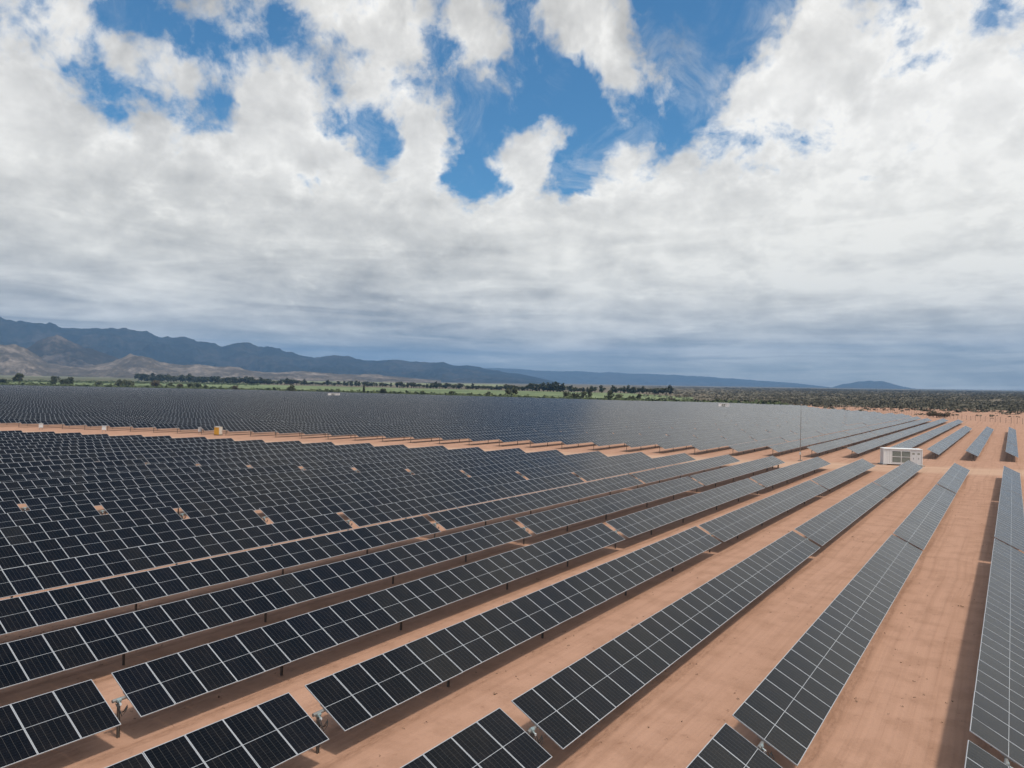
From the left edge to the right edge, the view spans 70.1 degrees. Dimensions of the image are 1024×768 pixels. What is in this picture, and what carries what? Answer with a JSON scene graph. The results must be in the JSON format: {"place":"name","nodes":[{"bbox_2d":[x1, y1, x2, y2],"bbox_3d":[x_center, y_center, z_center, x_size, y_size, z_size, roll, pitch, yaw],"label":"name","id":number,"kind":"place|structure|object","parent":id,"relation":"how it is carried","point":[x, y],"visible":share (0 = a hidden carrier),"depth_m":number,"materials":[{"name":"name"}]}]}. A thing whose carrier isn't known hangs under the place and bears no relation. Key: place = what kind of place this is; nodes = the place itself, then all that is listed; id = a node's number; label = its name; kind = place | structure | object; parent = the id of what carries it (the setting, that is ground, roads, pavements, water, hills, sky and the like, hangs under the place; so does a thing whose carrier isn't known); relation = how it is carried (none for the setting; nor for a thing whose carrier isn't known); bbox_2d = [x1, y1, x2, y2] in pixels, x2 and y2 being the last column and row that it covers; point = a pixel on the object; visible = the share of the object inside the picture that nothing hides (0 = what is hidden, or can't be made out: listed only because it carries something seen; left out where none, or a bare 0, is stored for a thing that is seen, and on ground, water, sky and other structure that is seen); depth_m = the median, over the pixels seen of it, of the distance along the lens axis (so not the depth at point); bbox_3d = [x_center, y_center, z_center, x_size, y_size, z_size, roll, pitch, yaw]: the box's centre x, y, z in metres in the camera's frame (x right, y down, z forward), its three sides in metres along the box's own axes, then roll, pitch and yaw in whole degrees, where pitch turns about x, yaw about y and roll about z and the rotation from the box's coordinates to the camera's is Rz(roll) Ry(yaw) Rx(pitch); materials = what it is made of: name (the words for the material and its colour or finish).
{"place":"outdoors","nodes":[
{"label":"outdoors","id":0,"kind":"place"},
{"bbox_2d":[26,335,118,366],"bbox_3d":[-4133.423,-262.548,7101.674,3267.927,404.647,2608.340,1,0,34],"label":"foothill spur","id":1,"kind":"structure","parent":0,"point":[59,350],"depth_m":6767.05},
{"bbox_2d":[0,376,254,383],"bbox_3d":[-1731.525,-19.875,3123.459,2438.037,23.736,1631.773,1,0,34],"label":"pasture","id":2,"kind":"structure","parent":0,"point":[77,379],"depth_m":2984.78,"materials":[{"name":"green plant"}]},
{"bbox_2d":[0,344,440,382],"bbox_3d":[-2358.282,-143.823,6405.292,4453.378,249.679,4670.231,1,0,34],"label":"foothills","id":3,"kind":"structure","parent":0,"point":[15,359],"depth_m":5533.10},
{"bbox_2d":[0,317,562,383],"bbox_3d":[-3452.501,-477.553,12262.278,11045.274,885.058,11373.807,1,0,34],"label":"mountain range","id":4,"kind":"structure","parent":0,"point":[120,343],"depth_m":10422.10,"materials":[{"name":"stone"}]},
{"bbox_2d":[9,381,692,399],"bbox_3d":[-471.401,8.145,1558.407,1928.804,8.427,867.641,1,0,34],"label":"crop field","id":5,"kind":"structure","parent":0,"point":[531,393],"depth_m":1589.34,"materials":[{"name":"green plant"}]},
{"bbox_2d":[0,376,1023,767],"bbox_3d":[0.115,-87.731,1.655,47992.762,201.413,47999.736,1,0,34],"label":"ground","id":6,"kind":"structure","parent":0,"point":[686,706],"depth_m":38.10,"materials":[{"name":"brown soil"}]},
{"bbox_2d":[0,500,21,513],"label":"solar table","id":7,"kind":"object","parent":6,"relation":"on","point":[10,506],"visible":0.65,"depth_m":64.92,"materials":[{"name":"black glass"}]},
{"bbox_2d":[0,456,45,463],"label":"solar table","id":8,"kind":"object","parent":6,"relation":"on","point":[21,459],"visible":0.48,"depth_m":101.81,"materials":[{"name":"black glass"}]},
{"bbox_2d":[0,437,91,443],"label":"solar table","id":9,"kind":"object","parent":6,"relation":"on","point":[43,440],"visible":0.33,"depth_m":134.65,"materials":[{"name":"black glass"}]},
{"bbox_2d":[0,458,93,468],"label":"solar table","id":10,"kind":"object","parent":6,"relation":"on","point":[42,463],"visible":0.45,"depth_m":98.14,"materials":[{"name":"black glass"}]},
{"bbox_2d":[0,503,100,527],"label":"solar table","id":11,"kind":"object","parent":6,"relation":"on","point":[20,518],"visible":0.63,"depth_m":61.36,"materials":[{"name":"black glass"}]},
{"bbox_2d":[0,679,120,767],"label":"solar table","id":12,"kind":"object","parent":6,"relation":"on","point":[42,723],"visible":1,"depth_m":24.64,"materials":[{"name":"black glass"}]},
{"bbox_2d":[0,438,128,446],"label":"solar table","id":13,"kind":"object","parent":6,"relation":"on","point":[60,442],"visible":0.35,"depth_m":130.93,"materials":[{"name":"black glass"}]},
{"bbox_2d":[0,416,140,425],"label":"solar table","id":14,"kind":"object","parent":6,"relation":"on","point":[9,420],"visible":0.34,"depth_m":207.26,"materials":[{"name":"black glass"}]},
{"bbox_2d":[0,459,144,475],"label":"solar table","id":15,"kind":"object","parent":6,"relation":"on","point":[48,468],"visible":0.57,"depth_m":94.30,"materials":[{"name":"black glass"}]},
{"bbox_2d":[0,439,165,449],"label":"solar table","id":16,"kind":"object","parent":6,"relation":"on","point":[76,444],"visible":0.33,"depth_m":127.00,"materials":[{"name":"black glass"}]},
{"bbox_2d":[18,416,160,425],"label":"solar table","id":17,"kind":"object","parent":6,"relation":"on","point":[30,421],"visible":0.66,"depth_m":205.03,"materials":[{"name":"black glass"}]},
{"bbox_2d":[0,506,181,545],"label":"solar table","id":18,"kind":"object","parent":6,"relation":"on","point":[14,535],"visible":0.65,"depth_m":57.39,"materials":[{"name":"black glass"}]},
{"bbox_2d":[0,461,195,482],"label":"solar table","id":19,"kind":"object","parent":6,"relation":"on","point":[58,474],"visible":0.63,"depth_m":90.22,"materials":[{"name":"black glass"}]},
{"bbox_2d":[40,417,179,424],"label":"solar table","id":20,"kind":"object","parent":6,"relation":"on","point":[47,422],"visible":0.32,"depth_m":203.44,"materials":[{"name":"black glass"}]},
{"bbox_2d":[0,438,233,458],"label":"solar table","id":21,"kind":"object","parent":6,"relation":"on","point":[14,451],"visible":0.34,"depth_m":124.78,"materials":[{"name":"black glass"}]},
{"bbox_2d":[0,462,247,491],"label":"solar table","id":22,"kind":"object","parent":6,"relation":"on","point":[19,485],"visible":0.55,"depth_m":85.86,"materials":[{"name":"black glass"}]},
{"bbox_2d":[62,418,199,428],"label":"solar table","id":23,"kind":"object","parent":6,"relation":"on","point":[67,423],"visible":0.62,"depth_m":201.07,"materials":[{"name":"black glass"}]},
{"bbox_2d":[0,440,264,459],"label":"solar table","id":24,"kind":"object","parent":6,"relation":"on","point":[44,455],"visible":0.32,"depth_m":119.62,"materials":[{"name":"black glass"}]},
{"bbox_2d":[0,509,266,569],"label":"solar table","id":25,"kind":"object","parent":6,"relation":"on","point":[29,553],"visible":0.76,"depth_m":53.01,"materials":[{"name":"black glass"}]},
{"bbox_2d":[0,464,301,503],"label":"solar table","id":26,"kind":"object","parent":6,"relation":"on","point":[17,496],"visible":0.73,"depth_m":81.09,"materials":[{"name":"black glass"}]},
{"bbox_2d":[84,418,219,429],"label":"solar table","id":27,"kind":"object","parent":6,"relation":"on","point":[101,423],"visible":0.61,"depth_m":200.15,"materials":[{"name":"black glass"}]},
{"bbox_2d":[106,419,239,430],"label":"solar table","id":28,"kind":"object","parent":6,"relation":"on","point":[121,424],"visible":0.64,"depth_m":197.88,"materials":[{"name":"black glass"}]},
{"bbox_2d":[48,441,301,461],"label":"solar table","id":29,"kind":"object","parent":6,"relation":"on","point":[93,456],"visible":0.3,"depth_m":118.53,"materials":[{"name":"black glass"}]},
{"bbox_2d":[0,513,352,598],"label":"solar table","id":30,"kind":"object","parent":6,"relation":"on","point":[15,581],"visible":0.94,"depth_m":48.24,"materials":[{"name":"black glass"}]},
{"bbox_2d":[21,466,356,512],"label":"solar table","id":31,"kind":"object","parent":6,"relation":"on","point":[94,498],"visible":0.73,"depth_m":77.48,"materials":[{"name":"black glass"}]},
{"bbox_2d":[130,420,260,431],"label":"solar table","id":32,"kind":"object","parent":6,"relation":"on","point":[142,425],"visible":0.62,"depth_m":194.78,"materials":[{"name":"black glass"}]},
{"bbox_2d":[96,442,334,462],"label":"solar table","id":33,"kind":"object","parent":6,"relation":"on","point":[143,457],"visible":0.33,"depth_m":117.51,"materials":[{"name":"black glass"}]},
{"bbox_2d":[105,692,328,767],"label":"solar table","id":34,"kind":"object","parent":6,"relation":"on","point":[276,731],"visible":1,"depth_m":23.26,"materials":[{"name":"black glass"}]},
{"bbox_2d":[153,420,281,432],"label":"solar table","id":35,"kind":"object","parent":6,"relation":"on","point":[162,426],"visible":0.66,"depth_m":195.83,"materials":[{"name":"black glass"}]},
{"bbox_2d":[0,516,440,635],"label":"solar table","id":36,"kind":"object","parent":6,"relation":"on","point":[21,613],"visible":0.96,"depth_m":43.02,"materials":[{"name":"black glass"}]},
{"bbox_2d":[176,421,301,432],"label":"solar table","id":37,"kind":"object","parent":6,"relation":"on","point":[187,427],"visible":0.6,"depth_m":192.45,"materials":[{"name":"black glass"}]},
{"bbox_2d":[99,467,410,514],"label":"solar table","id":38,"kind":"object","parent":6,"relation":"on","point":[174,501],"visible":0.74,"depth_m":76.59,"materials":[{"name":"black glass"}]},
{"bbox_2d":[146,443,373,464],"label":"solar table","id":39,"kind":"object","parent":6,"relation":"on","point":[193,458],"visible":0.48,"depth_m":116.43,"materials":[{"name":"black glass"}]},
{"bbox_2d":[200,422,323,433],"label":"solar table","id":40,"kind":"object","parent":6,"relation":"on","point":[207,428],"visible":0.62,"depth_m":194.06,"materials":[{"name":"black glass"}]},
{"bbox_2d":[0,520,531,689],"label":"solar table","id":41,"kind":"object","parent":6,"relation":"on","point":[24,660],"visible":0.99,"depth_m":37.18,"materials":[{"name":"black glass"}]},
{"bbox_2d":[225,423,345,431],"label":"solar table","id":42,"kind":"object","parent":6,"relation":"on","point":[237,429],"visible":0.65,"depth_m":188.58,"materials":[{"name":"black glass"}]},
{"bbox_2d":[196,444,406,465],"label":"solar table","id":43,"kind":"object","parent":6,"relation":"on","point":[244,460],"visible":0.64,"depth_m":115.25,"materials":[{"name":"black glass"}]},
{"bbox_2d":[250,423,368,435],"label":"solar table","id":44,"kind":"object","parent":6,"relation":"on","point":[262,429],"visible":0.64,"depth_m":188.01,"materials":[{"name":"black glass"}]},
{"bbox_2d":[178,469,467,518],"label":"solar table","id":45,"kind":"object","parent":6,"relation":"on","point":[220,506],"visible":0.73,"depth_m":75.61,"materials":[{"name":"black glass"}]},
{"bbox_2d":[275,424,390,433],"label":"solar table","id":46,"kind":"object","parent":6,"relation":"on","point":[287,430],"visible":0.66,"depth_m":186.30,"materials":[{"name":"black glass"}]},
{"bbox_2d":[247,445,447,467],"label":"solar table","id":47,"kind":"object","parent":6,"relation":"on","point":[268,463],"visible":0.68,"depth_m":114.58,"materials":[{"name":"black glass"}]},
{"bbox_2d":[300,425,412,438],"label":"solar table","id":48,"kind":"object","parent":6,"relation":"on","point":[313,431],"visible":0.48,"depth_m":184.27,"materials":[{"name":"black glass"}]},
{"bbox_2d":[111,523,624,738],"bbox_3d":[-3.088,12.240,42.854,2.163,2.243,40.057,1,0,34],"label":"solar table","id":49,"kind":"object","parent":6,"relation":"on","point":[155,685],"visible":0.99,"depth_m":34.28,"materials":[{"name":"black glass"}]},
{"bbox_2d":[327,425,435,436],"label":"solar table","id":50,"kind":"object","parent":6,"relation":"on","point":[340,432],"visible":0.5,"depth_m":182.94,"materials":[{"name":"black glass"}]},
{"bbox_2d":[299,447,483,470],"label":"solar table","id":51,"kind":"object","parent":6,"relation":"on","point":[335,463],"visible":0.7,"depth_m":113.06,"materials":[{"name":"black glass"}]},
{"bbox_2d":[259,471,525,522],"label":"solar table","id":52,"kind":"object","parent":6,"relation":"on","point":[291,511],"visible":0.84,"depth_m":74.71,"materials":[{"name":"black glass"}]},
{"bbox_2d":[0,379,788,404],"bbox_3d":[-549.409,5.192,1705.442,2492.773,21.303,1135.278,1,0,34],"label":"hedge belt","id":53,"kind":"object","parent":6,"relation":"on","point":[376,391],"visible":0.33,"depth_m":1169.21,"materials":[{"name":"green plant"}]},
{"bbox_2d":[353,426,459,436],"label":"solar table","id":54,"kind":"object","parent":6,"relation":"on","point":[367,433],"visible":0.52,"depth_m":180.75,"materials":[{"name":"black glass"}]},
{"bbox_2d":[381,427,483,441],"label":"solar table","id":55,"kind":"object","parent":6,"relation":"on","point":[396,434],"visible":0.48,"depth_m":178.26,"materials":[{"name":"black glass"}]},
{"bbox_2d":[352,448,525,471],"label":"solar table","id":56,"kind":"object","parent":6,"relation":"on","point":[404,464],"visible":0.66,"depth_m":112.38,"materials":[{"name":"black glass"}]},
{"bbox_2d":[409,428,508,442],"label":"solar table","id":57,"kind":"object","parent":6,"relation":"on","point":[431,435],"visible":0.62,"depth_m":177.16,"materials":[{"name":"black glass"}]},
{"bbox_2d":[343,473,583,530],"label":"solar table","id":58,"kind":"object","parent":6,"relation":"on","point":[366,516],"visible":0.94,"depth_m":73.80,"materials":[{"name":"black glass"}]},
{"bbox_2d":[400,708,551,767],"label":"solar table","id":59,"kind":"object","parent":6,"relation":"on","point":[499,738],"visible":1,"depth_m":23.10,"materials":[{"name":"black glass"}]},
{"bbox_2d":[406,450,563,474],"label":"solar table","id":60,"kind":"object","parent":6,"relation":"on","point":[436,467],"visible":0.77,"depth_m":111.30,"materials":[{"name":"black glass"}]},
{"bbox_2d":[438,429,534,443],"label":"solar table","id":61,"kind":"object","parent":6,"relation":"on","point":[459,436],"visible":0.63,"depth_m":176.20,"materials":[{"name":"grey glass"}]},
{"bbox_2d":[0,385,1018,767],"bbox_3d":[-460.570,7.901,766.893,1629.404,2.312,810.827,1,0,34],"label":"solar array","id":62,"kind":"object","parent":6,"relation":"on","point":[802,417],"visible":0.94,"depth_m":446.43,"materials":[{"name":"black glass"}]},
{"bbox_2d":[305,526,720,753],"bbox_3d":[4.407,12.353,41.990,2.159,2.279,40.057,1,0,34],"label":"solar table","id":63,"kind":"object","parent":6,"relation":"on","point":[348,698],"visible":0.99,"depth_m":33.33,"materials":[{"name":"black glass"}]},
{"bbox_2d":[466,430,559,440],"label":"solar table","id":64,"kind":"object","parent":6,"relation":"on","point":[484,437],"visible":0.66,"depth_m":172.99,"materials":[{"name":"grey glass"}]},
{"bbox_2d":[461,451,607,476],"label":"solar table","id":65,"kind":"object","parent":6,"relation":"on","point":[499,468],"visible":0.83,"depth_m":110.21,"materials":[{"name":"grey glass"}]},
{"bbox_2d":[428,474,643,537],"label":"solar table","id":66,"kind":"object","parent":6,"relation":"on","point":[464,516],"visible":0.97,"depth_m":72.90,"materials":[{"name":"grey glass"}]},
{"bbox_2d":[497,430,585,446],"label":"solar table","id":67,"kind":"object","parent":6,"relation":"on","point":[517,438],"visible":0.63,"depth_m":172.26,"materials":[{"name":"grey glass"}]},
{"bbox_2d":[527,431,612,445],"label":"solar table","id":68,"kind":"object","parent":6,"relation":"on","point":[536,440],"visible":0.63,"depth_m":170.25,"materials":[{"name":"grey glass"}]},
{"bbox_2d":[517,452,651,479],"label":"solar table","id":69,"kind":"object","parent":6,"relation":"on","point":[546,471],"visible":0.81,"depth_m":109.24,"materials":[{"name":"grey glass"}]},
{"bbox_2d":[558,432,640,446],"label":"solar table","id":70,"kind":"object","parent":6,"relation":"on","point":[570,441],"visible":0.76,"depth_m":169.42,"materials":[{"name":"grey glass"}]},
{"bbox_2d":[515,476,703,544],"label":"solar table","id":71,"kind":"object","parent":6,"relation":"on","point":[544,521],"visible":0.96,"depth_m":72.02,"materials":[{"name":"grey glass"}]},
{"bbox_2d":[591,433,668,450],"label":"solar table","id":72,"kind":"object","parent":6,"relation":"on","point":[611,441],"visible":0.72,"depth_m":167.19,"materials":[{"name":"grey glass"}]},
{"bbox_2d":[574,453,695,483],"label":"solar table","id":73,"kind":"object","parent":6,"relation":"on","point":[587,475],"visible":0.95,"depth_m":108.41,"materials":[{"name":"grey glass"}]},
{"bbox_2d":[623,434,696,451],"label":"solar table","id":74,"kind":"object","parent":6,"relation":"on","point":[643,442],"visible":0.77,"depth_m":165.43,"materials":[{"name":"grey glass"}]},
{"bbox_2d":[511,531,820,749],"bbox_3d":[11.902,12.513,41.126,2.155,2.223,40.057,1,0,34],"label":"solar table","id":75,"kind":"object","parent":6,"relation":"on","point":[564,708],"visible":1,"depth_m":32.30,"materials":[{"name":"black glass"}]},
{"bbox_2d":[606,478,764,548],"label":"solar table","id":76,"kind":"object","parent":6,"relation":"on","point":[637,523],"visible":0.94,"depth_m":71.10,"materials":[{"name":"grey glass"}]},
{"bbox_2d":[632,454,738,488],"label":"solar table","id":77,"kind":"object","parent":6,"relation":"on","point":[654,475],"visible":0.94,"depth_m":107.49,"materials":[{"name":"grey glass"}]},
{"bbox_2d":[656,435,724,453],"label":"solar table","id":78,"kind":"object","parent":6,"relation":"on","point":[677,443],"visible":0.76,"depth_m":163.53,"materials":[{"name":"grey glass"}]},
{"bbox_2d":[691,436,755,454],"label":"solar table","id":79,"kind":"object","parent":6,"relation":"on","point":[717,444],"visible":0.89,"depth_m":162.53,"materials":[{"name":"grey glass"}]},
{"bbox_2d":[686,723,781,767],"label":"solar table","id":80,"kind":"object","parent":6,"relation":"on","point":[727,746],"visible":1,"depth_m":22.82,"materials":[{"name":"black glass"}]},
{"bbox_2d":[691,456,784,491],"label":"solar table","id":81,"kind":"object","parent":6,"relation":"on","point":[718,475],"visible":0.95,"depth_m":106.56,"materials":[{"name":"grey glass"}]},
{"bbox_2d":[720,429,769,438],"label":"solar table","id":82,"kind":"object","parent":6,"relation":"on","point":[741,434],"visible":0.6,"depth_m":198.79,"materials":[{"name":"grey glass"}]},
{"bbox_2d":[729,437,787,453],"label":"solar table","id":83,"kind":"object","parent":6,"relation":"on","point":[743,447],"visible":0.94,"depth_m":161.71,"materials":[{"name":"grey glass"}]},
{"bbox_2d":[699,480,826,551],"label":"solar table","id":84,"kind":"object","parent":6,"relation":"on","point":[728,526],"visible":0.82,"depth_m":70.16,"materials":[{"name":"grey glass"}]},
{"bbox_2d":[749,430,794,440],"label":"solar table","id":85,"kind":"object","parent":6,"relation":"on","point":[771,435],"visible":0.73,"depth_m":196.31,"materials":[{"name":"grey glass"}]},
{"bbox_2d":[750,457,829,493],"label":"solar table","id":86,"kind":"object","parent":6,"relation":"on","point":[773,477],"visible":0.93,"depth_m":105.66,"materials":[{"name":"grey glass"}]},
{"bbox_2d":[768,437,819,455],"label":"solar table","id":87,"kind":"object","parent":6,"relation":"on","point":[781,447],"visible":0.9,"depth_m":161.55,"materials":[{"name":"grey glass"}]},
{"bbox_2d":[732,535,922,765],"bbox_3d":[19.397,12.635,40.262,2.170,2.240,40.057,1,0,34],"label":"solar table","id":88,"kind":"object","parent":6,"relation":"on","point":[784,708],"visible":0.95,"depth_m":31.27,"materials":[{"name":"grey glass"}]},
{"bbox_2d":[634,386,1023,418],"bbox_3d":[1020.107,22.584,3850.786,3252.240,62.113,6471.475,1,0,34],"label":"scrubland","id":89,"kind":"structure","parent":6,"relation":"on","point":[949,405],"depth_m":1178.30,"materials":[{"name":"green plant"}]},
{"bbox_2d":[807,438,851,457],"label":"solar table","id":90,"kind":"object","parent":6,"relation":"on","point":[823,447],"visible":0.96,"depth_m":161.00,"materials":[{"name":"grey glass"}]},
{"bbox_2d":[795,482,890,545],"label":"solar table","id":91,"kind":"object","parent":6,"relation":"on","point":[825,527],"visible":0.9,"depth_m":69.16,"materials":[{"name":"grey glass"}]},
{"bbox_2d":[811,459,874,494],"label":"solar table","id":92,"kind":"object","parent":6,"relation":"on","point":[833,478],"visible":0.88,"depth_m":104.58,"materials":[{"name":"grey glass"}]},
{"bbox_2d":[848,439,885,455],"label":"solar table","id":93,"kind":"object","parent":6,"relation":"on","point":[865,446],"visible":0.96,"depth_m":161.25,"materials":[{"name":"grey glass"}]},
{"bbox_2d":[873,460,922,491],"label":"solar table","id":94,"kind":"object","parent":6,"relation":"on","point":[894,479],"visible":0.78,"depth_m":103.66,"materials":[{"name":"grey glass"}]},
{"bbox_2d":[878,447,924,466],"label":"inverter container","id":95,"kind":"object","parent":6,"relation":"on","point":[888,455],"visible":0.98,"depth_m":134.50,"materials":[{"name":"white metal"}]},
{"bbox_2d":[893,484,955,549],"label":"solar table","id":96,"kind":"object","parent":6,"relation":"on","point":[917,527],"visible":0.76,"depth_m":68.26,"materials":[{"name":"grey glass"}]},
{"bbox_2d":[937,463,969,492],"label":"solar table","id":97,"kind":"object","parent":6,"relation":"on","point":[952,479],"visible":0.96,"depth_m":101.72,"materials":[{"name":"grey glass"}]},
{"bbox_2d":[969,538,1023,767],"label":"solar table","id":98,"kind":"object","parent":6,"relation":"on","point":[997,718],"visible":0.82,"depth_m":31.03,"materials":[{"name":"grey glass"}]},
{"bbox_2d":[994,486,1023,551],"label":"solar table","id":99,"kind":"object","parent":6,"relation":"on","point":[1009,529],"visible":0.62,"depth_m":67.89,"materials":[{"name":"grey glass"}]},
{"bbox_2d":[1001,466,1021,495],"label":"solar table","id":100,"kind":"object","parent":6,"relation":"on","point":[1011,479],"visible":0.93,"depth_m":100.15,"materials":[{"name":"grey glass"}]},
{"bbox_2d":[0,0,1023,389],"label":"sky","id":101,"kind":"structure","parent":0,"point":[826,193],"materials":[{"name":"white"}]},
{"bbox_2d":[485,368,830,387],"bbox_3d":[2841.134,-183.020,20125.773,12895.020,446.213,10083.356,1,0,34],"label":"mountain range","id":102,"kind":"structure","parent":0,"point":[573,377],"depth_m":19353.92,"materials":[{"name":"stone"}]},
{"bbox_2d":[831,381,913,388],"bbox_3d":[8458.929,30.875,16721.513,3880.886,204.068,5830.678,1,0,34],"label":"distant hill","id":103,"kind":"structure","parent":0,"point":[874,384],"depth_m":15850.44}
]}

